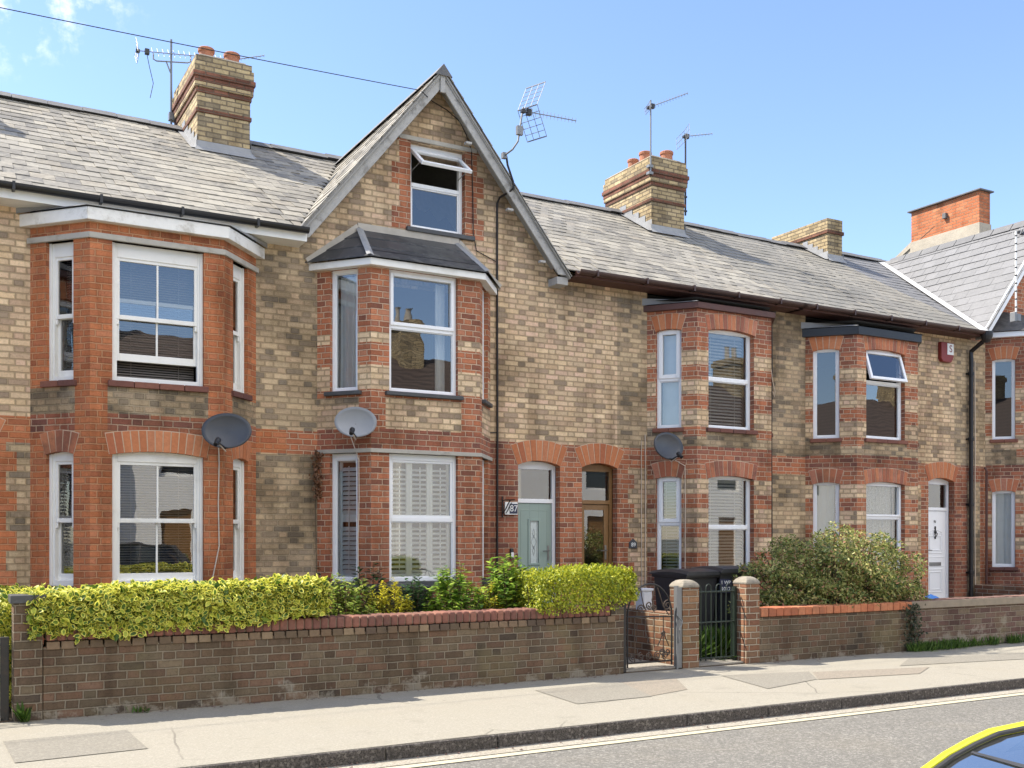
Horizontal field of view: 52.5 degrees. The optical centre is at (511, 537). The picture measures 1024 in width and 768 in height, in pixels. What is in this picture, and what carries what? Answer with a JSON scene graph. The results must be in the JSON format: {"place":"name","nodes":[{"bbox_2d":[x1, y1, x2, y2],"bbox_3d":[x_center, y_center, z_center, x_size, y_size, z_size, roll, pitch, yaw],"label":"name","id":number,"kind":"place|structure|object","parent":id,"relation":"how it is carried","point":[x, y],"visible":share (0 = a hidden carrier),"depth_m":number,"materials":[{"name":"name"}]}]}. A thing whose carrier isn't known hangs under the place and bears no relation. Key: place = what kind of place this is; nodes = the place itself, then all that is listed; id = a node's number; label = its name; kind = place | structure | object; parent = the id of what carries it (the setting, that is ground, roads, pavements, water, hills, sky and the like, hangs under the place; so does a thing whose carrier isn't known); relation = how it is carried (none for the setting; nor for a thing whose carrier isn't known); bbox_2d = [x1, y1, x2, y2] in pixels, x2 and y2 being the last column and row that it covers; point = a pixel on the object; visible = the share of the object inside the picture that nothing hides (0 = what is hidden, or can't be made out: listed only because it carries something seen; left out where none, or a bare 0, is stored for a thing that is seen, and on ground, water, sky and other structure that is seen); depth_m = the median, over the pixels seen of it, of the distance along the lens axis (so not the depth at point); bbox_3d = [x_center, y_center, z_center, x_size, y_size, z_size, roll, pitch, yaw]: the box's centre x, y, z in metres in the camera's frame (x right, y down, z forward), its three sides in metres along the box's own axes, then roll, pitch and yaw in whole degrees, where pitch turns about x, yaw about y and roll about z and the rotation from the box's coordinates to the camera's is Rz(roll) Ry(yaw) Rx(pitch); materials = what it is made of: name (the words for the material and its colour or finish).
{"place":"outdoors","nodes":[
{"label":"outdoors","id":0,"kind":"place"},
{"bbox_2d":[0,46,309,643],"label":"terraced house","id":1,"kind":"structure","parent":0,"point":[142,300],"depth_m":12.20,"materials":[{"name":"brick"}]},
{"bbox_2d":[49,242,72,380],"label":"window","id":2,"kind":"structure","parent":1,"relation":"in","point":[59,252],"depth_m":11.81,"materials":[{"name":"white paint"}]},
{"bbox_2d":[49,452,72,585],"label":"window","id":3,"kind":"structure","parent":1,"relation":"in","point":[57,577],"depth_m":11.81,"materials":[{"name":"white paint"}]},
{"bbox_2d":[112,242,202,385],"bbox_3d":[-4.111,-2.557,12.019,1.015,1.575,0.107,0,0,-30],"label":"window","id":4,"kind":"structure","parent":1,"relation":"in","point":[156,257],"depth_m":12.01,"materials":[{"name":"white paint"}]},
{"bbox_2d":[112,452,202,583],"bbox_3d":[-4.111,-0.220,12.019,1.015,1.540,0.107,0,0,-30],"label":"window","id":5,"kind":"structure","parent":1,"relation":"in","point":[156,459],"depth_m":12.02,"materials":[{"name":"white paint"}]},
{"bbox_2d":[135,39,223,123],"bbox_3d":[-5.417,-7.285,16.988,1.460,1.670,0.391,0,0,-30],"label":"television aerial","id":6,"kind":"object","parent":1,"relation":"attached to","point":[146,51],"visible":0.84,"depth_m":16.89,"materials":[{"name":"metal"}]},
{"bbox_2d":[201,413,251,579],"bbox_3d":[-3.369,-0.424,12.039,0.506,2.050,0.498,0,0,42],"label":"satellite dish","id":7,"kind":"object","parent":1,"relation":"attached to","point":[223,431],"visible":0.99,"depth_m":12.07,"materials":[{"name":"grey paint"}]},
{"bbox_2d":[233,264,243,392],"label":"window","id":8,"kind":"structure","parent":1,"relation":"in","point":[238,273],"depth_m":12.85,"materials":[{"name":"white paint"}]},
{"bbox_2d":[233,459,243,580],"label":"window","id":9,"kind":"structure","parent":1,"relation":"in","point":[238,524],"depth_m":12.85,"materials":[{"name":"white paint"}]},
{"bbox_2d":[0,657,742,720],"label":"garden path","id":10,"kind":"structure","parent":0,"point":[650,666],"depth_m":12.02,"materials":[{"name":"grey concrete"}]},
{"bbox_2d":[648,568,721,630],"bbox_3d":[2.278,0.939,13.649,0.620,1.063,0.765,0,0,-32],"label":"wheelie bin","id":11,"kind":"object","parent":10,"relation":"on","point":[664,579],"visible":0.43,"depth_m":13.47,"materials":[{"name":"black plastic"}]},
{"bbox_2d":[699,583,736,660],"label":"hoop gate","id":12,"kind":"structure","parent":10,"relation":"on","point":[733,591],"depth_m":12.33,"materials":[{"name":"black metal"}]},
{"bbox_2d":[693,566,758,629],"bbox_3d":[2.834,0.923,13.906,0.620,1.093,0.765,0,0,-24],"label":"wheelie bin","id":13,"kind":"object","parent":10,"relation":"on","point":[725,578],"visible":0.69,"depth_m":13.57,"materials":[{"name":"black plastic"}]},
{"bbox_2d":[925,594,938,598],"bbox_3d":[7.321,1.100,18.084,0.305,0.239,0.277,0,0,9],"label":"plastic bag","id":14,"kind":"object","parent":10,"relation":"on","point":[931,596],"visible":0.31,"depth_m":18.03,"materials":[{"name":"blue plastic"}]},
{"bbox_2d":[0,642,1023,767],"bbox_3d":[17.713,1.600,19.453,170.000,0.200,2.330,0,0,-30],"label":"pavement","id":15,"kind":"structure","parent":0,"point":[178,734],"depth_m":9.00,"materials":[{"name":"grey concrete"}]},
{"bbox_2d":[11,702,31,721],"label":"weed","id":16,"kind":"object","parent":15,"relation":"on","point":[22,714],"visible":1,"depth_m":8.40,"materials":[{"name":"green plant"}]},
{"bbox_2d":[8,594,45,721],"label":"gate pillar","id":17,"kind":"structure","parent":15,"relation":"on","point":[26,672],"depth_m":8.46,"materials":[{"name":"brick"}]},
{"bbox_2d":[3,730,146,762],"bbox_3d":[-3.155,1.495,7.476,0.880,0.001,0.880,0,0,-30],"label":"pavement patch","id":18,"kind":"object","parent":15,"relation":"on","point":[32,749],"visible":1,"depth_m":7.46,"materials":[{"name":"grey concrete"}]},
{"bbox_2d":[126,706,149,712],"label":"weed","id":19,"kind":"object","parent":15,"relation":"on","point":[136,710],"visible":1,"depth_m":8.87,"materials":[{"name":"green plant"}]},
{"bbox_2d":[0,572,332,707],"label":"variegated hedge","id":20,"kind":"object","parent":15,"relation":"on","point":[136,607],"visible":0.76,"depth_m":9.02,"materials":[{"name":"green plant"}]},
{"bbox_2d":[281,566,338,616],"bbox_3d":[-2.216,0.882,11.098,0.917,1.144,0.786,0,0,-30],"label":"laurel shrub","id":21,"kind":"object","parent":15,"relation":"on","point":[328,587],"visible":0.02,"depth_m":11.18,"materials":[{"name":"green plant"}]},
{"bbox_2d":[309,449,324,571],"bbox_3d":[-2.511,0.178,13.425,0.250,2.644,0.126,0,0,-30],"label":"creeper","id":22,"kind":"object","parent":15,"relation":"on","point":[316,464],"visible":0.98,"depth_m":13.42,"materials":[{"name":"green plant"}]},
{"bbox_2d":[43,600,623,719],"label":"garden wall","id":23,"kind":"structure","parent":15,"relation":"on","point":[302,657],"depth_m":9.73,"materials":[{"name":"brick"}]},
{"bbox_2d":[624,583,682,672],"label":"arched gate","id":24,"kind":"structure","parent":23,"relation":"attached to","point":[678,621],"depth_m":11.78,"materials":[{"name":"black metal"}]},
{"bbox_2d":[313,573,384,615],"bbox_3d":[-1.660,0.903,10.320,0.901,1.104,0.656,0,0,-30],"label":"spotted shrub","id":25,"kind":"object","parent":15,"relation":"on","point":[353,606],"visible":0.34,"depth_m":10.30,"materials":[{"name":"green plant"}]},
{"bbox_2d":[344,563,394,612],"bbox_3d":[-1.618,0.867,11.697,0.769,1.172,0.705,0,0,-30],"label":"laurel shrub","id":26,"kind":"object","parent":15,"relation":"on","point":[357,582],"visible":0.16,"depth_m":11.64,"materials":[{"name":"green plant"}]},
{"bbox_2d":[362,577,415,612],"bbox_3d":[-1.254,0.928,10.535,0.730,1.052,0.615,0,0,-30],"label":"yellow shrub","id":27,"kind":"object","parent":15,"relation":"on","point":[398,604],"visible":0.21,"depth_m":10.50,"materials":[{"name":"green plant"}]},
{"bbox_2d":[362,583,429,611],"bbox_3d":[-1.418,1.019,12.646,0.620,0.923,0.765,0,0,-35],"label":"wheelie bin","id":28,"kind":"object","parent":15,"relation":"on","point":[397,584],"visible":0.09,"depth_m":12.43,"materials":[{"name":"black plastic"}]},
{"bbox_2d":[228,64,579,617],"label":"terraced house","id":29,"kind":"structure","parent":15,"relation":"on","point":[427,339],"depth_m":13.96,"materials":[{"name":"brick"}]},
{"bbox_2d":[332,269,357,390],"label":"window","id":30,"kind":"structure","parent":29,"relation":"in","point":[335,274],"depth_m":13.48,"materials":[{"name":"white plastic"}]},
{"bbox_2d":[332,453,357,581],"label":"window","id":31,"kind":"structure","parent":29,"relation":"in","point":[336,458],"depth_m":13.48,"materials":[{"name":"white plastic"}]},
{"bbox_2d":[334,407,376,578],"bbox_3d":[-2.031,-0.475,13.044,0.505,2.350,0.477,0,0,36],"label":"satellite dish","id":32,"kind":"object","parent":29,"relation":"attached to","point":[353,422],"visible":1,"depth_m":13.09,"materials":[{"name":"grey paint"}]},
{"bbox_2d":[389,270,455,395],"bbox_3d":[-1.192,-2.675,13.652,0.985,1.580,0.088,0,0,-30],"label":"window","id":33,"kind":"structure","parent":29,"relation":"in","point":[396,326],"depth_m":13.68,"materials":[{"name":"white plastic"}]},
{"bbox_2d":[389,454,455,581],"bbox_3d":[-1.196,-0.259,13.660,0.985,1.657,0.070,0,0,-30],"label":"window","id":34,"kind":"structure","parent":29,"relation":"in","point":[393,458],"depth_m":13.68,"materials":[{"name":"white plastic"}]},
{"bbox_2d":[411,144,471,233],"bbox_3d":[-0.987,-4.825,14.301,0.830,1.170,0.461,0,0,-30],"label":"window","id":35,"kind":"structure","parent":29,"relation":"in","point":[426,156],"depth_m":14.40,"materials":[{"name":"white plastic"}]},
{"bbox_2d":[483,291,483,398],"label":"window","id":36,"kind":"structure","parent":29,"relation":"in","point":[483,291],"depth_m":14.57,"materials":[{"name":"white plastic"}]},
{"bbox_2d":[483,460,483,576],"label":"window","id":37,"kind":"structure","parent":29,"relation":"in","point":[483,460],"depth_m":14.57,"materials":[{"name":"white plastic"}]},
{"bbox_2d":[502,496,517,516],"bbox_3d":[0.048,-0.440,14.739,0.257,0.300,0.360,0,0,-30],"label":"house number sign","id":38,"kind":"object","parent":29,"relation":"attached to","point":[510,508],"visible":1,"depth_m":14.86,"materials":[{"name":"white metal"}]},
{"bbox_2d":[510,548,513,558],"bbox_3d":[-0.001,0.228,14.914,0.050,0.145,0.044,0,0,-30],"label":"doorbell","id":39,"kind":"object","parent":29,"relation":"attached to","point":[512,552],"visible":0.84,"depth_m":14.90,"materials":[{"name":"white plastic"}]},
{"bbox_2d":[518,461,554,604],"bbox_3d":[0.327,0.055,15.294,0.716,2.350,0.108,0,0,-30],"label":"front door","id":40,"kind":"structure","parent":29,"relation":"in","point":[536,520],"depth_m":15.33,"materials":[{"name":"green paint"}]},
{"bbox_2d":[501,81,575,159],"bbox_3d":[0.528,-5.814,14.676,1.322,1.029,0.486,0,0,-34],"label":"television aerial","id":41,"kind":"object","parent":29,"relation":"attached to","point":[527,111],"visible":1,"depth_m":14.41,"materials":[{"name":"metal"}]},
{"bbox_2d":[395,573,439,611],"bbox_3d":[-1.014,0.915,10.855,0.623,1.077,0.591,0,0,-30],"label":"laurel shrub","id":42,"kind":"object","parent":15,"relation":"on","point":[417,600],"visible":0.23,"depth_m":10.78,"materials":[{"name":"green plant"}]},
{"bbox_2d":[421,563,493,611],"bbox_3d":[-0.597,0.858,10.935,0.969,1.192,0.714,0,0,-30],"label":"lime laurel","id":43,"kind":"object","parent":15,"relation":"on","point":[456,599],"visible":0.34,"depth_m":10.84,"materials":[{"name":"green plant"}]},
{"bbox_2d":[471,582,502,608],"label":"yellow shrub","id":44,"kind":"object","parent":15,"relation":"on","point":[490,605],"visible":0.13,"depth_m":11.09,"materials":[{"name":"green plant"}]},
{"bbox_2d":[470,554,544,608],"bbox_3d":[-0.081,0.814,11.409,1.019,1.281,0.826,0,0,-30],"label":"lime laurel","id":45,"kind":"object","parent":15,"relation":"on","point":[503,595],"visible":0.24,"depth_m":11.24,"materials":[{"name":"green plant"}]},
{"bbox_2d":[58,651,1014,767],"bbox_3d":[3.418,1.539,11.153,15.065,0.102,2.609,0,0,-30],"label":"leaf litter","id":46,"kind":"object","parent":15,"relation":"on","point":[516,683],"visible":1,"depth_m":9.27,"materials":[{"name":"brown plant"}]},
{"bbox_2d":[509,562,639,615],"bbox_3d":[0.670,0.884,11.417,1.357,1.237,0.760,0,0,-30],"label":"golden hedge","id":47,"kind":"object","parent":15,"relation":"on","point":[542,580],"visible":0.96,"depth_m":11.19,"materials":[{"name":"green plant"}]},
{"bbox_2d":[536,682,650,703],"bbox_3d":[0.852,1.495,10.050,1.170,0.001,0.990,0,0,-30],"label":"pavement patch","id":48,"kind":"object","parent":15,"relation":"on","point":[597,692],"visible":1,"depth_m":10.01,"materials":[{"name":"grey concrete"}]},
{"bbox_2d":[556,601,669,663],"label":"garden wall","id":49,"kind":"structure","parent":15,"relation":"on","point":[644,646],"depth_m":12.46,"materials":[{"name":"brick"}]},
{"bbox_2d":[636,588,653,609],"bbox_3d":[1.615,0.750,12.695,0.175,0.260,0.170,0,0,-30],"label":"meter box","id":50,"kind":"object","parent":49,"relation":"on","point":[647,594],"visible":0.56,"depth_m":12.63,"materials":[{"name":"white plastic"}]},
{"bbox_2d":[644,593,650,607],"bbox_3d":[1.651,0.760,12.631,0.115,0.180,0.008,0,0,-30],"label":"door","id":51,"kind":"structure","parent":50,"relation":"in","point":[647,596],"depth_m":12.62,"materials":[{"name":"white plastic"}]},
{"bbox_2d":[622,679,686,695],"bbox_3d":[1.530,1.496,10.406,0.660,0.001,1.109,0,0,-11],"label":"pavement patch","id":52,"kind":"object","parent":15,"relation":"on","point":[654,687],"visible":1,"depth_m":10.42,"materials":[{"name":"grey concrete"}]},
{"bbox_2d":[669,579,699,668],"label":"gate pillar","id":53,"kind":"structure","parent":15,"relation":"on","point":[690,624],"depth_m":11.92,"materials":[{"name":"brick"}]},
{"bbox_2d":[699,624,739,659],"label":"grass","id":54,"kind":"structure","parent":15,"relation":"on","point":[713,642],"depth_m":12.67,"materials":[{"name":"green plant"}]},
{"bbox_2d":[733,576,759,663],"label":"gate pillar","id":55,"kind":"structure","parent":15,"relation":"on","point":[748,619],"depth_m":12.36,"materials":[{"name":"brick"}]},
{"bbox_2d":[721,671,815,687],"bbox_3d":[2.926,1.495,10.933,1.152,0.001,1.010,0,0,-18],"label":"pavement patch","id":56,"kind":"object","parent":15,"relation":"on","point":[768,680],"visible":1,"depth_m":11.01,"materials":[{"name":"grey concrete"}]},
{"bbox_2d":[727,521,931,612],"bbox_3d":[4.246,0.641,13.847,3.238,1.741,1.551,0,0,-30],"label":"olive bush","id":57,"kind":"object","parent":15,"relation":"on","point":[854,583],"visible":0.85,"depth_m":13.54,"materials":[{"name":"green plant"}]},
{"bbox_2d":[760,601,911,662],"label":"garden wall","id":58,"kind":"structure","parent":15,"relation":"on","point":[797,632],"depth_m":13.00,"materials":[{"name":"brick"}]},
{"bbox_2d":[899,603,927,648],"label":"creeper","id":59,"kind":"object","parent":58,"relation":"attached to","point":[913,609],"visible":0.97,"depth_m":13.68,"materials":[{"name":"green plant"}]},
{"bbox_2d":[813,667,927,678],"bbox_3d":[4.008,1.495,11.516,1.848,0.001,0.525,0,0,-20],"label":"pavement patch","id":60,"kind":"object","parent":15,"relation":"on","point":[852,673],"visible":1,"depth_m":11.50,"materials":[{"name":"grey concrete"}]},
{"bbox_2d":[896,188,993,339],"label":"end house","id":61,"kind":"structure","parent":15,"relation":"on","point":[960,216],"depth_m":25.42,"materials":[{"name":"brick"}]},
{"bbox_2d":[899,594,1023,645],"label":"garden wall","id":62,"kind":"structure","parent":15,"relation":"on","point":[980,617],"depth_m":14.35,"materials":[{"name":"brown brick"}]},
{"bbox_2d":[900,653,1023,665],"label":"pavement patch","id":63,"kind":"object","parent":15,"relation":"on","point":[956,659],"visible":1,"depth_m":12.83,"materials":[{"name":"grey concrete"}]},
{"bbox_2d":[906,632,1023,651],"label":"verge grass","id":64,"kind":"structure","parent":15,"relation":"on","point":[945,644],"depth_m":13.99,"materials":[{"name":"green plant"}]},
{"bbox_2d":[975,584,1023,596],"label":"garden wall","id":65,"kind":"structure","parent":15,"relation":"on","point":[989,590],"depth_m":19.43,"materials":[{"name":"brick"}]},
{"bbox_3d":[-13.611,-2.025,5.564,0.260,7.050,0.260,0,0,-30],"label":"utility pole","id":66,"kind":"object","parent":15,"relation":"on","visible":0},
{"bbox_2d":[0,7,417,89],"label":"overhead cable","id":67,"kind":"object","parent":66,"relation":"attached to","point":[201,48],"visible":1,"depth_m":12.08,"materials":[{"name":"black rubber"}]},
{"bbox_2d":[0,0,1023,260],"label":"sky","id":68,"kind":"structure","parent":0,"point":[863,115],"materials":[{"name":"blue"}]},
{"bbox_2d":[105,673,1023,767],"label":"pavement edge","id":69,"kind":"object","parent":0,"point":[213,760],"depth_m":8.15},
{"bbox_2d":[447,150,808,609],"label":"terraced house","id":70,"kind":"structure","parent":0,"point":[699,368],"depth_m":16.17,"materials":[{"name":"brick"}]},
{"bbox_2d":[582,464,611,602],"bbox_3d":[1.256,0.055,15.820,0.646,2.350,0.108,0,0,-30],"label":"front door","id":71,"kind":"structure","parent":70,"relation":"in","point":[606,507],"depth_m":15.92,"materials":[{"name":"brown wood"}]},
{"bbox_2d":[629,539,636,547],"bbox_3d":[1.867,0.090,15.984,0.145,0.149,0.024,0,0,-30],"label":"house number plaque","id":72,"kind":"object","parent":70,"relation":"attached to","point":[632,543],"visible":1,"depth_m":15.97,"materials":[{"name":"stone"}]},
{"bbox_2d":[644,93,687,174],"bbox_3d":[2.995,-7.804,19.948,0.987,1.768,0.271,0,0,-30],"label":"television aerial","id":73,"kind":"object","parent":70,"relation":"attached to","point":[650,107],"visible":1,"depth_m":19.73,"materials":[{"name":"metal"}]},
{"bbox_2d":[657,329,680,427],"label":"window","id":74,"kind":"structure","parent":70,"relation":"in","point":[661,378],"depth_m":16.09,"materials":[{"name":"white plastic"}]},
{"bbox_2d":[657,477,680,569],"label":"window","id":75,"kind":"structure","parent":70,"relation":"in","point":[661,522],"depth_m":16.09,"materials":[{"name":"white plastic"}]},
{"bbox_2d":[654,432,685,568],"bbox_3d":[2.385,-0.440,15.636,0.430,2.280,0.775,0,0,13],"label":"satellite dish","id":76,"kind":"object","parent":70,"relation":"attached to","point":[668,446],"visible":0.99,"depth_m":15.60,"materials":[{"name":"grey paint"}]},
{"bbox_2d":[676,123,712,215],"bbox_3d":[3.564,-7.236,20.627,0.480,1.773,0.841,0,0,42],"label":"television aerial","id":77,"kind":"object","parent":70,"relation":"attached to","point":[685,136],"visible":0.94,"depth_m":20.42,"materials":[{"name":"black metal"}]},
{"bbox_2d":[709,330,749,429],"bbox_3d":[3.361,-2.463,16.276,0.925,1.545,0.070,0,0,-30],"label":"window","id":78,"kind":"structure","parent":70,"relation":"in","point":[746,382],"depth_m":16.45,"materials":[{"name":"white plastic"}]},
{"bbox_2d":[709,476,749,564],"bbox_3d":[3.361,-0.195,16.276,0.925,1.530,0.070,0,0,-30],"label":"window","id":79,"kind":"structure","parent":70,"relation":"in","point":[746,527],"depth_m":16.46,"materials":[{"name":"white plastic"}]},
{"bbox_2d":[379,692,1023,767],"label":"road","id":80,"kind":"structure","parent":0,"point":[918,737],"depth_m":7.98,"materials":[{"name":"grey asphalt"}]},
{"bbox_2d":[186,678,1023,767],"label":"kerb","id":81,"kind":"structure","parent":80,"relation":"on","point":[359,756],"depth_m":8.32,"materials":[{"name":"concrete"}]},
{"bbox_2d":[325,688,1023,767],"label":"gutter channel","id":82,"kind":"object","parent":80,"relation":"on","point":[387,763],"depth_m":8.49,"materials":[{"name":"grey concrete"}]},
{"bbox_2d":[385,693,1023,767],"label":"road marking line","id":83,"kind":"object","parent":80,"relation":"on","point":[629,740],"depth_m":8.40,"materials":[{"name":"paint"}]},
{"bbox_2d":[921,721,1023,767],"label":"parked car","id":84,"kind":"object","parent":80,"relation":"on","point":[999,747],"visible":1,"depth_m":2.74,"materials":[{"name":"yellow paint"}]},
{"bbox_2d":[647,218,992,603],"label":"terraced house","id":85,"kind":"structure","parent":0,"point":[878,438],"depth_m":18.91,"materials":[{"name":"brick"}]},
{"bbox_2d":[813,349,838,438],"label":"window","id":86,"kind":"structure","parent":85,"relation":"in","point":[815,436],"depth_m":17.74,"materials":[{"name":"white plastic"}]},
{"bbox_2d":[813,482,838,569],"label":"window","id":87,"kind":"structure","parent":85,"relation":"in","point":[824,483],"depth_m":17.76,"materials":[{"name":"white plastic"}]},
{"bbox_2d":[866,482,900,569],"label":"window","id":88,"kind":"structure","parent":85,"relation":"in","point":[897,517],"depth_m":18.14,"materials":[{"name":"white plastic"}]},
{"bbox_2d":[866,350,907,439],"bbox_3d":[6.430,-2.463,17.905,0.960,1.545,0.242,0,0,-30],"label":"window","id":89,"kind":"structure","parent":85,"relation":"in","point":[900,369],"depth_m":18.04,"materials":[{"name":"white plastic"}]},
{"bbox_2d":[928,478,948,597],"bbox_3d":[8.014,0.055,19.649,0.738,2.350,0.108,0,0,-30],"label":"front door","id":90,"kind":"structure","parent":85,"relation":"in","point":[938,532],"depth_m":19.71,"materials":[{"name":"white plastic"}]},
{"bbox_2d":[938,342,953,362],"bbox_3d":[8.168,-3.485,19.512,0.350,0.370,0.094,0,0,-30],"label":"alarm box","id":91,"kind":"object","parent":85,"relation":"attached to","point":[945,352],"visible":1,"depth_m":19.46,"materials":[{"name":"red paint"}]},
{"bbox_2d":[805,220,1023,596],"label":"terraced house","id":92,"kind":"structure","parent":0,"point":[970,280],"depth_m":20.16,"materials":[{"name":"brick"}]},
{"bbox_2d":[992,359,1014,438],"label":"window","id":93,"kind":"structure","parent":92,"relation":"in","point":[1012,436],"depth_m":20.07,"materials":[{"name":"white plastic"}]},
{"bbox_2d":[992,491,1014,566],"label":"window","id":94,"kind":"structure","parent":92,"relation":"in","point":[994,564],"depth_m":20.09,"materials":[{"name":"white plastic"}]},
{"bbox_2d":[1010,227,1023,321],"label":"television aerial","id":95,"kind":"object","parent":92,"relation":"attached to","point":[1015,316],"visible":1,"depth_m":19.62,"materials":[{"name":"white paint"}]},
{"bbox_3d":[-7.857,1.170,6.404,6.640,0.859,0.268,0,0,-30],"label":"garden wall","id":96,"kind":"object","parent":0,"visible":0},
{"bbox_2d":[0,637,8,720],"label":"black gate","id":97,"kind":"structure","parent":96,"relation":"attached to","point":[4,678],"depth_m":8.43,"materials":[{"name":"metal"}]}
]}

